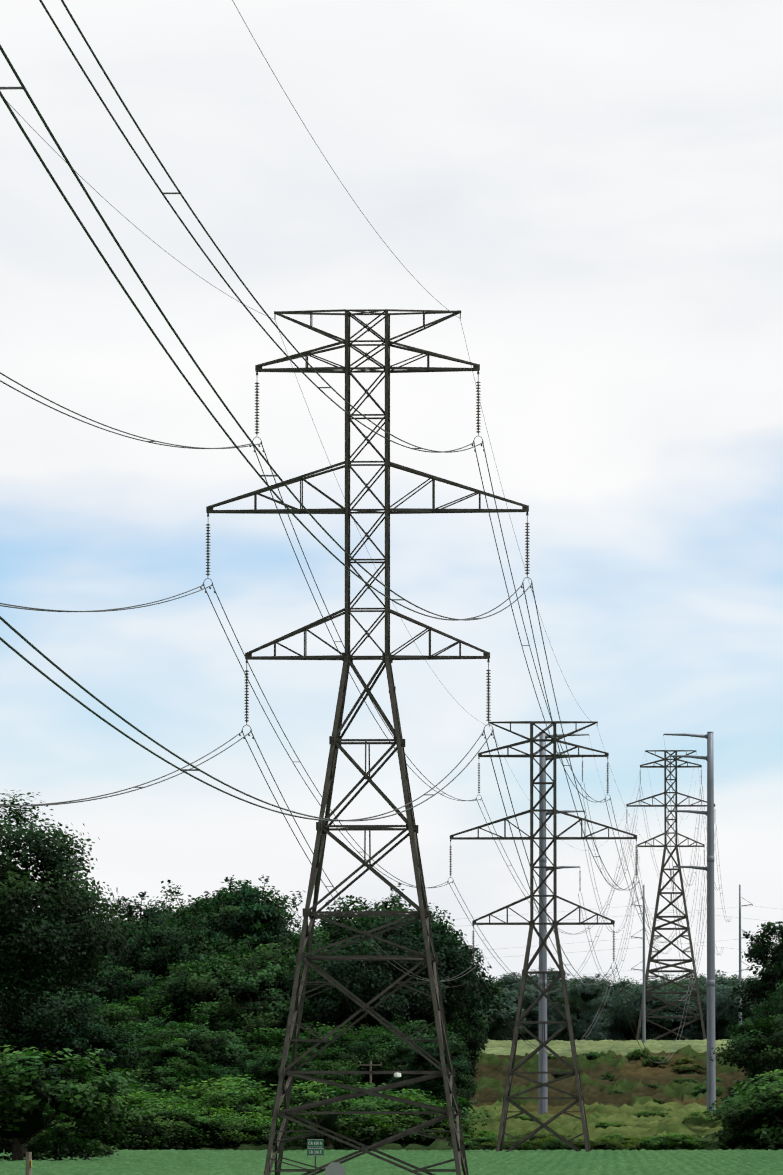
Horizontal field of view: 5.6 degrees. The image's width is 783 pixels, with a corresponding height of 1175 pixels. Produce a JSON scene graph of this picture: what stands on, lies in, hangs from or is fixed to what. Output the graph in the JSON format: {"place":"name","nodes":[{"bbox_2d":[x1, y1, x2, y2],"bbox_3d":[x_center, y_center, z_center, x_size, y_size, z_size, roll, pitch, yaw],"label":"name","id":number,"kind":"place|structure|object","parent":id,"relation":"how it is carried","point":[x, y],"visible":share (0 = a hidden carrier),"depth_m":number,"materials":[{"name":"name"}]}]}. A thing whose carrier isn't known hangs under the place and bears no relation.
{"place":"outdoors","nodes":[
{"label":"outdoors","id":0,"kind":"place"},
{"bbox_2d":[0,0,782,990],"label":"sky","id":1,"kind":"structure","parent":0,"point":[595,187],"materials":[{"name":"white"}]},
{"bbox_3d":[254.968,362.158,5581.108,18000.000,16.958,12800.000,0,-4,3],"label":"ground","id":2,"kind":"structure","parent":0,"visible":0},
{"bbox_2d":[25,1152,31,1174],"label":"wooden fence post","id":3,"kind":"object","parent":2,"relation":"on","point":[28,1163],"visible":1,"depth_m":230.75,"materials":[{"name":"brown wood"}]},
{"bbox_2d":[2,1083,129,1157],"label":"shrub","id":4,"kind":"object","parent":2,"relation":"on","point":[63,1129],"visible":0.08,"depth_m":596.07,"materials":[{"name":"green plant"}]},
{"bbox_2d":[0,790,137,1025],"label":"tree","id":5,"kind":"object","parent":2,"relation":"on","point":[29,934],"visible":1,"depth_m":537.79,"materials":[{"name":"green plant"}]},
{"bbox_2d":[0,1044,148,1160],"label":"tree","id":6,"kind":"object","parent":2,"relation":"on","point":[22,1119],"visible":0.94,"depth_m":556.54,"materials":[{"name":"green plant"}]},
{"bbox_2d":[40,927,135,1002],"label":"tree","id":7,"kind":"object","parent":2,"relation":"on","point":[109,955],"visible":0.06,"depth_m":866.48,"materials":[{"name":"green plant"}]},
{"bbox_2d":[44,1089,134,1140],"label":"shrub","id":8,"kind":"object","parent":2,"relation":"on","point":[82,1134],"depth_m":728.05,"materials":[{"name":"green plant"}]},
{"bbox_2d":[77,963,138,1020],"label":"tree","id":9,"kind":"object","parent":2,"relation":"on","point":[112,993],"visible":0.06,"depth_m":820.66,"materials":[{"name":"green plant"}]},
{"bbox_2d":[95,1024,173,1072],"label":"tree","id":10,"kind":"object","parent":2,"relation":"on","point":[139,1034],"depth_m":790.50,"materials":[{"name":"green plant"}]},
{"bbox_2d":[73,1091,207,1147],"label":"shrub","id":11,"kind":"object","parent":2,"relation":"on","point":[134,1103],"visible":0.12,"depth_m":737.70,"materials":[{"name":"green plant"}]},
{"bbox_2d":[85,1081,196,1139],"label":"shrub","id":12,"kind":"object","parent":2,"relation":"on","point":[144,1091],"depth_m":757.58,"materials":[{"name":"green plant"}]},
{"bbox_2d":[118,970,165,1006],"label":"tree","id":13,"kind":"object","parent":2,"relation":"on","point":[145,982],"visible":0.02,"depth_m":818.68,"materials":[{"name":"green plant"}]},
{"bbox_2d":[99,891,192,957],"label":"tree","id":14,"kind":"object","parent":2,"relation":"on","point":[157,917],"visible":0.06,"depth_m":878.88,"materials":[{"name":"green plant"}]},
{"bbox_2d":[79,1063,227,1098],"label":"tree","id":15,"kind":"object","parent":2,"relation":"on","point":[155,1071],"visible":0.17,"depth_m":768.09,"materials":[{"name":"green plant"}]},
{"bbox_2d":[89,899,218,947],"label":"tree","id":16,"kind":"object","parent":2,"relation":"on","point":[137,920],"depth_m":911.49,"materials":[{"name":"green plant"}]},
{"bbox_2d":[97,1098,222,1149],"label":"shrub","id":17,"kind":"object","parent":2,"relation":"on","point":[154,1137],"visible":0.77,"depth_m":730.96,"materials":[{"name":"green plant"}]},
{"bbox_2d":[62,902,269,951],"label":"tree","id":18,"kind":"object","parent":2,"relation":"on","point":[197,907],"depth_m":904.94,"materials":[{"name":"green plant"}]},
{"bbox_2d":[132,1035,219,1095],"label":"tree","id":19,"kind":"object","parent":2,"relation":"on","point":[172,1050],"visible":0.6,"depth_m":770.91,"materials":[{"name":"green plant"}]},
{"bbox_2d":[102,905,254,997],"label":"tree","id":20,"kind":"object","parent":2,"relation":"on","point":[176,946],"visible":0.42,"depth_m":850.31,"materials":[{"name":"green plant"}]},
{"bbox_2d":[89,986,270,1064],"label":"tree","id":21,"kind":"object","parent":2,"relation":"on","point":[124,1017],"visible":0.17,"depth_m":795.56,"materials":[{"name":"green plant"}]},
{"bbox_2d":[124,947,281,1045],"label":"tree","id":22,"kind":"object","parent":2,"relation":"on","point":[200,952],"visible":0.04,"depth_m":811.99,"materials":[{"name":"green plant"}]},
{"bbox_2d":[100,1014,308,1081],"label":"tree","id":23,"kind":"object","parent":2,"relation":"on","point":[209,1054],"visible":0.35,"depth_m":776.93,"materials":[{"name":"green plant"}]},
{"bbox_2d":[169,1106,264,1148],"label":"shrub","id":24,"kind":"object","parent":2,"relation":"on","point":[239,1127],"visible":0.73,"depth_m":733.97,"materials":[{"name":"green plant"}]},
{"bbox_2d":[151,1077,284,1108],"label":"shrub","id":25,"kind":"object","parent":2,"relation":"on","point":[235,1084],"visible":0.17,"depth_m":760.06,"materials":[{"name":"green plant"}]},
{"bbox_2d":[177,883,260,929],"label":"tree","id":26,"kind":"object","parent":2,"relation":"on","point":[197,902],"depth_m":928.48,"materials":[{"name":"green plant"}]},
{"bbox_2d":[137,879,302,933],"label":"tree","id":27,"kind":"object","parent":2,"relation":"on","point":[297,925],"depth_m":952.37,"materials":[{"name":"green plant"}]},
{"bbox_2d":[176,1085,274,1119],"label":"shrub","id":28,"kind":"object","parent":2,"relation":"on","point":[218,1100],"visible":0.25,"depth_m":748.53,"materials":[{"name":"green plant"}]},
{"bbox_2d":[183,1065,276,1095],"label":"tree","id":29,"kind":"object","parent":2,"relation":"on","point":[206,1075],"visible":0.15,"depth_m":770.42,"materials":[{"name":"green plant"}]},
{"bbox_2d":[145,934,326,1055],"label":"tree","id":30,"kind":"object","parent":2,"relation":"on","point":[252,978],"visible":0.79,"depth_m":799.42,"materials":[{"name":"green plant"}]},
{"bbox_2d":[179,875,313,971],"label":"tree","id":31,"kind":"object","parent":2,"relation":"on","point":[259,920],"visible":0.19,"depth_m":858.46,"materials":[{"name":"green plant"}]},
{"bbox_2d":[199,1116,305,1147],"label":"shrub","id":32,"kind":"object","parent":2,"relation":"on","point":[264,1138],"visible":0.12,"depth_m":736.71,"materials":[{"name":"green plant"}]},
{"bbox_2d":[229,1040,279,1073],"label":"tree","id":33,"kind":"object","parent":2,"relation":"on","point":[258,1046],"visible":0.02,"depth_m":782.85,"materials":[{"name":"green plant"}]},
{"bbox_2d":[208,875,304,929],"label":"tree","id":34,"kind":"object","parent":2,"relation":"on","point":[234,892],"depth_m":949.99,"materials":[{"name":"green plant"}]},
{"bbox_2d":[227,1054,294,1084],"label":"tree","id":35,"kind":"object","parent":2,"relation":"on","point":[241,1068],"visible":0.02,"depth_m":776.69,"materials":[{"name":"green plant"}]},
{"bbox_2d":[220,1109,311,1145],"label":"shrub","id":36,"kind":"object","parent":2,"relation":"on","point":[262,1117],"visible":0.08,"depth_m":743.51,"materials":[{"name":"green plant"}]},
{"bbox_2d":[167,1074,368,1115],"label":"shrub","id":37,"kind":"object","parent":2,"relation":"on","point":[266,1097],"visible":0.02,"depth_m":760.67,"materials":[{"name":"green plant"}]},
{"bbox_2d":[240,1046,361,1103],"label":"tree","id":38,"kind":"object","parent":2,"relation":"on","point":[266,1067],"visible":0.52,"depth_m":764.42,"materials":[{"name":"green plant"}]},
{"bbox_2d":[280,917,338,944],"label":"tree","id":39,"kind":"object","parent":2,"relation":"on","point":[316,932],"visible":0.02,"depth_m":937.66,"materials":[{"name":"green plant"}]},
{"bbox_2d":[307,1139,323,1174],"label":"street name sign","id":40,"kind":"object","parent":2,"relation":"on","point":[315,1151],"visible":1,"depth_m":298.36,"materials":[{"name":"green metal"}]},
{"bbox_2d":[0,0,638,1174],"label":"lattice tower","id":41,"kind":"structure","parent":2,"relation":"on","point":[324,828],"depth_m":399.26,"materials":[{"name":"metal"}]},
{"bbox_2d":[325,1161,344,1174],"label":"stop sign back","id":42,"kind":"object","parent":2,"relation":"on","point":[335,1168],"visible":1,"depth_m":302.26,"materials":[{"name":"silver metal"}]},
{"bbox_2d":[278,1081,398,1149],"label":"shrub","id":43,"kind":"object","parent":2,"relation":"on","point":[353,1130],"visible":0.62,"depth_m":730.75,"materials":[{"name":"green plant"}]},
{"bbox_2d":[291,1024,410,1099],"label":"tree","id":44,"kind":"object","parent":2,"relation":"on","point":[367,1046],"visible":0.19,"depth_m":775.91,"materials":[{"name":"green plant"}]},
{"bbox_2d":[289,1021,419,1085],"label":"tree","id":45,"kind":"object","parent":2,"relation":"on","point":[347,1059],"visible":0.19,"depth_m":775.44,"materials":[{"name":"green plant"}]},
{"bbox_2d":[338,923,393,955],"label":"tree","id":46,"kind":"object","parent":2,"relation":"on","point":[376,941],"visible":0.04,"depth_m":857.16,"materials":[{"name":"green plant"}]},
{"bbox_2d":[308,961,457,1032],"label":"tree","id":47,"kind":"object","parent":2,"relation":"on","point":[340,1008],"visible":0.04,"depth_m":801.76,"materials":[{"name":"green plant"}]},
{"bbox_2d":[275,898,492,1045],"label":"tree","id":48,"kind":"object","parent":2,"relation":"on","point":[368,981],"visible":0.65,"depth_m":795.11,"materials":[{"name":"green plant"}]},
{"bbox_2d":[298,883,470,953],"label":"tree","id":49,"kind":"object","parent":2,"relation":"on","point":[394,907],"visible":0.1,"depth_m":950.75,"materials":[{"name":"green plant"}]},
{"bbox_2d":[299,1089,474,1146],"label":"shrub","id":50,"kind":"object","parent":2,"relation":"on","point":[393,1106],"visible":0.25,"depth_m":738.05,"materials":[{"name":"green plant"}]},
{"bbox_2d":[310,934,464,1019],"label":"tree","id":51,"kind":"object","parent":2,"relation":"on","point":[320,943],"depth_m":842.35,"materials":[{"name":"green plant"}]},
{"bbox_2d":[0,1149,782,1174],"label":"field crop","id":52,"kind":"object","parent":2,"relation":"on","point":[490,1162],"visible":0.75,"depth_m":527.71,"materials":[{"name":"green plant"}]},
{"bbox_2d":[0,958,142,1157],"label":"tree","id":53,"kind":"object","parent":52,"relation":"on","point":[82,1035],"visible":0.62,"depth_m":580.16,"materials":[{"name":"green plant"}]},
{"bbox_2d":[334,1014,467,1086],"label":"tree","id":54,"kind":"object","parent":2,"relation":"on","point":[411,1030],"visible":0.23,"depth_m":782.37,"materials":[{"name":"green plant"}]},
{"bbox_2d":[294,917,509,1050],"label":"tree","id":55,"kind":"object","parent":2,"relation":"on","point":[497,989],"depth_m":934.45,"materials":[{"name":"green plant"}]},
{"bbox_2d":[323,1081,495,1134],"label":"shrub","id":56,"kind":"object","parent":2,"relation":"on","point":[343,1091],"visible":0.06,"depth_m":758.29,"materials":[{"name":"green plant"}]},
{"bbox_2d":[377,1097,456,1146],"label":"shrub","id":57,"kind":"object","parent":2,"relation":"on","point":[420,1137],"visible":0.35,"depth_m":737.00,"materials":[{"name":"green plant"}]},
{"bbox_2d":[387,1057,455,1094],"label":"tree","id":58,"kind":"object","parent":2,"relation":"on","point":[426,1066],"visible":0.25,"depth_m":766.35,"materials":[{"name":"green plant"}]},
{"bbox_2d":[387,967,471,1073],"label":"tree","id":59,"kind":"object","parent":2,"relation":"on","point":[458,1023],"visible":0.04,"depth_m":803.53,"materials":[{"name":"green plant"}]},
{"bbox_2d":[384,1038,476,1120],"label":"tree","id":60,"kind":"object","parent":2,"relation":"on","point":[422,1086],"visible":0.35,"depth_m":764.84,"materials":[{"name":"green plant"}]},
{"bbox_2d":[388,909,489,1046],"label":"tree","id":61,"kind":"object","parent":2,"relation":"on","point":[434,932],"depth_m":923.88,"materials":[{"name":"green plant"}]},
{"bbox_2d":[99,1039,780,1150],"bbox_3d":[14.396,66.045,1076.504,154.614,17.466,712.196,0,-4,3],"label":"grassy hillside","id":62,"kind":"structure","parent":2,"relation":"on","point":[602,1103],"depth_m":1140.24,"materials":[{"name":"green plant"}]},
{"bbox_2d":[454,1063,475,1102],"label":"tree","id":63,"kind":"object","parent":2,"relation":"on","point":[464,1079],"visible":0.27,"depth_m":784.88,"materials":[{"name":"green plant"}]},
{"bbox_2d":[445,940,486,1079],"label":"tree","id":64,"kind":"object","parent":2,"relation":"on","point":[471,1064],"visible":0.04,"depth_m":868.22,"materials":[{"name":"green plant"}]},
{"bbox_2d":[457,999,486,1077],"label":"tree","id":65,"kind":"object","parent":2,"relation":"on","point":[473,1018],"visible":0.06,"depth_m":868.13,"materials":[{"name":"green plant"}]},
{"bbox_2d":[448,1131,516,1149],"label":"bush","id":66,"kind":"object","parent":2,"relation":"on","point":[493,1137],"visible":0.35,"depth_m":727.52,"materials":[{"name":"green plant"}]},
{"bbox_2d":[472,1140,523,1150],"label":"bush","id":67,"kind":"object","parent":2,"relation":"on","point":[492,1146],"visible":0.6,"depth_m":721.05,"materials":[{"name":"green plant"}]},
{"bbox_2d":[480,983,537,1040],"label":"tree","id":68,"kind":"object","parent":2,"relation":"on","point":[495,1031],"visible":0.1,"depth_m":1507.30,"materials":[{"name":"green plant"}]},
{"bbox_2d":[481,986,538,1040],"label":"tree","id":69,"kind":"object","parent":2,"relation":"on","point":[497,1020],"visible":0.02,"depth_m":1515.07,"materials":[{"name":"green plant"}]},
{"bbox_2d":[492,972,559,1039],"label":"tree","id":70,"kind":"object","parent":2,"relation":"on","point":[513,985],"visible":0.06,"depth_m":1520.25,"materials":[{"name":"green plant"}]},
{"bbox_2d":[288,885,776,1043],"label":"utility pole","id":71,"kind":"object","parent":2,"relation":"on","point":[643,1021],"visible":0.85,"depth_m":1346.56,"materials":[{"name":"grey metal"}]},
{"bbox_2d":[509,1129,572,1142],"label":"bush","id":72,"kind":"object","parent":2,"relation":"on","point":[535,1137],"visible":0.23,"depth_m":736.27,"materials":[{"name":"green plant"}]},
{"bbox_2d":[493,973,590,1040],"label":"tree","id":73,"kind":"object","parent":2,"relation":"on","point":[555,995],"visible":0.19,"depth_m":1517.55,"materials":[{"name":"green plant"}]},
{"bbox_2d":[522,1136,561,1150],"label":"bush","id":74,"kind":"object","parent":2,"relation":"on","point":[536,1146],"visible":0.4,"depth_m":721.91,"materials":[{"name":"green plant"}]},
{"bbox_2d":[540,1138,573,1150],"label":"bush","id":75,"kind":"object","parent":2,"relation":"on","point":[554,1144],"visible":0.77,"depth_m":719.16,"materials":[{"name":"green plant"}]},
{"bbox_2d":[518,967,598,1040],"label":"tree","id":76,"kind":"object","parent":2,"relation":"on","point":[550,979],"depth_m":1543.57,"materials":[{"name":"green plant"}]},
{"bbox_2d":[538,979,612,1040],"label":"tree","id":77,"kind":"object","parent":2,"relation":"on","point":[580,1025],"visible":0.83,"depth_m":1499.11,"materials":[{"name":"green plant"}]},
{"bbox_2d":[448,721,715,1151],"bbox_3d":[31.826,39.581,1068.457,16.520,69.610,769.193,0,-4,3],"label":"lattice tower","id":78,"kind":"structure","parent":2,"relation":"on","point":[518,1023],"depth_m":688.25,"materials":[{"name":"metal"}]},
{"bbox_2d":[538,732,639,1114],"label":"steel pole","id":79,"kind":"object","parent":2,"relation":"on","point":[542,1103],"visible":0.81,"depth_m":1048.25,"materials":[{"name":"grey metal"}]},
{"bbox_2d":[573,1137,629,1149],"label":"bush","id":80,"kind":"object","parent":2,"relation":"on","point":[601,1143],"visible":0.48,"depth_m":719.68,"materials":[{"name":"green plant"}]},
{"bbox_2d":[568,973,651,1040],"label":"tree","id":81,"kind":"object","parent":2,"relation":"on","point":[618,1034],"visible":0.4,"depth_m":1517.34,"materials":[{"name":"green plant"}]},
{"bbox_2d":[452,885,775,1025],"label":"utility pole","id":82,"kind":"object","parent":2,"relation":"on","point":[740,938],"visible":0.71,"depth_m":1345.95,"materials":[{"name":"grey metal"}]},
{"bbox_2d":[613,1143,646,1150],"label":"bush","id":83,"kind":"object","parent":2,"relation":"on","point":[628,1147],"visible":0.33,"depth_m":720.33,"materials":[{"name":"green plant"}]},
{"bbox_2d":[625,1048,649,1060],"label":"bush","id":84,"kind":"object","parent":2,"relation":"on","point":[636,1054],"visible":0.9,"depth_m":1219.18,"materials":[{"name":"green plant"}]},
{"bbox_2d":[640,1055,670,1067],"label":"bush","id":85,"kind":"object","parent":2,"relation":"on","point":[645,1063],"visible":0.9,"depth_m":1203.46,"materials":[{"name":"green plant"}]},
{"bbox_2d":[601,979,717,1040],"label":"tree","id":86,"kind":"object","parent":2,"relation":"on","point":[633,1001],"visible":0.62,"depth_m":1503.90,"materials":[{"name":"green plant"}]},
{"bbox_2d":[636,1133,702,1150],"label":"bush","id":87,"kind":"object","parent":2,"relation":"on","point":[673,1142],"visible":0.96,"depth_m":719.26,"materials":[{"name":"green plant"}]},
{"bbox_2d":[625,750,730,1039],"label":"lattice tower","id":88,"kind":"structure","parent":2,"relation":"on","point":[657,916],"depth_m":1452.13,"materials":[{"name":"metal"}]},
{"bbox_2d":[669,1064,706,1073],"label":"bush","id":89,"kind":"object","parent":2,"relation":"on","point":[681,1069],"visible":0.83,"depth_m":1191.17,"materials":[{"name":"green plant"}]},
{"bbox_2d":[663,732,715,1113],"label":"steel pole","id":90,"kind":"object","parent":2,"relation":"on","point":[711,1065],"visible":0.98,"depth_m":1047.18,"materials":[{"name":"grey metal"}]},
{"bbox_2d":[649,970,759,1039],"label":"tree","id":91,"kind":"object","parent":2,"relation":"on","point":[721,981],"visible":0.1,"depth_m":1518.13,"materials":[{"name":"green plant"}]},
{"bbox_2d":[679,978,760,1039],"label":"tree","id":92,"kind":"object","parent":2,"relation":"on","point":[721,1014],"visible":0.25,"depth_m":1500.31,"materials":[{"name":"green plant"}]},
{"bbox_2d":[696,1077,782,1143],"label":"shrub","id":93,"kind":"object","parent":2,"relation":"on","point":[748,1134],"visible":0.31,"depth_m":731.13,"materials":[{"name":"green plant"}]},
{"bbox_2d":[720,1075,760,1104],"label":"tree","id":94,"kind":"object","parent":2,"relation":"on","point":[740,1090],"visible":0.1,"depth_m":788.05,"materials":[{"name":"green plant"}]},
{"bbox_2d":[718,986,763,1027],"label":"tree","id":95,"kind":"object","parent":2,"relation":"on","point":[733,1004],"visible":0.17,"depth_m":1495.12,"materials":[{"name":"green plant"}]},
{"bbox_2d":[705,1090,782,1146],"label":"shrub","id":96,"kind":"object","parent":2,"relation":"on","point":[773,1106],"visible":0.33,"depth_m":731.22,"materials":[{"name":"green plant"}]},
{"bbox_2d":[708,1014,782,1084],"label":"tree","id":97,"kind":"object","parent":2,"relation":"on","point":[770,1052],"visible":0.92,"depth_m":785.85,"materials":[{"name":"green plant"}]},
{"bbox_2d":[713,1119,782,1149],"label":"shrub","id":98,"kind":"object","parent":2,"relation":"on","point":[728,1140],"visible":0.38,"depth_m":731.38,"materials":[{"name":"green plant"}]},
{"bbox_2d":[714,1069,782,1136],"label":"shrub","id":99,"kind":"object","parent":2,"relation":"on","point":[770,1077],"visible":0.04,"depth_m":753.48,"materials":[{"name":"green plant"}]},
{"bbox_2d":[719,1077,782,1149],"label":"shrub","id":100,"kind":"object","parent":2,"relation":"on","point":[756,1112],"visible":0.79,"depth_m":729.39,"materials":[{"name":"green plant"}]},
{"bbox_2d":[723,980,782,1076],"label":"tree","id":101,"kind":"object","parent":2,"relation":"on","point":[773,1006],"visible":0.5,"depth_m":843.30,"materials":[{"name":"green plant"}]},
{"bbox_2d":[730,958,781,1022],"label":"tree","id":102,"kind":"object","parent":2,"relation":"on","point":[741,995],"visible":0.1,"depth_m":913.47,"materials":[{"name":"green plant"}]},
{"bbox_2d":[741,921,782,1021],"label":"tree","id":103,"kind":"object","parent":2,"relation":"on","point":[759,950],"visible":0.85,"depth_m":885.42,"materials":[{"name":"green plant"}]},
{"bbox_2d":[748,930,782,1036],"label":"tree","id":104,"kind":"object","parent":2,"relation":"on","point":[773,948],"depth_m":905.20,"materials":[{"name":"green plant"}]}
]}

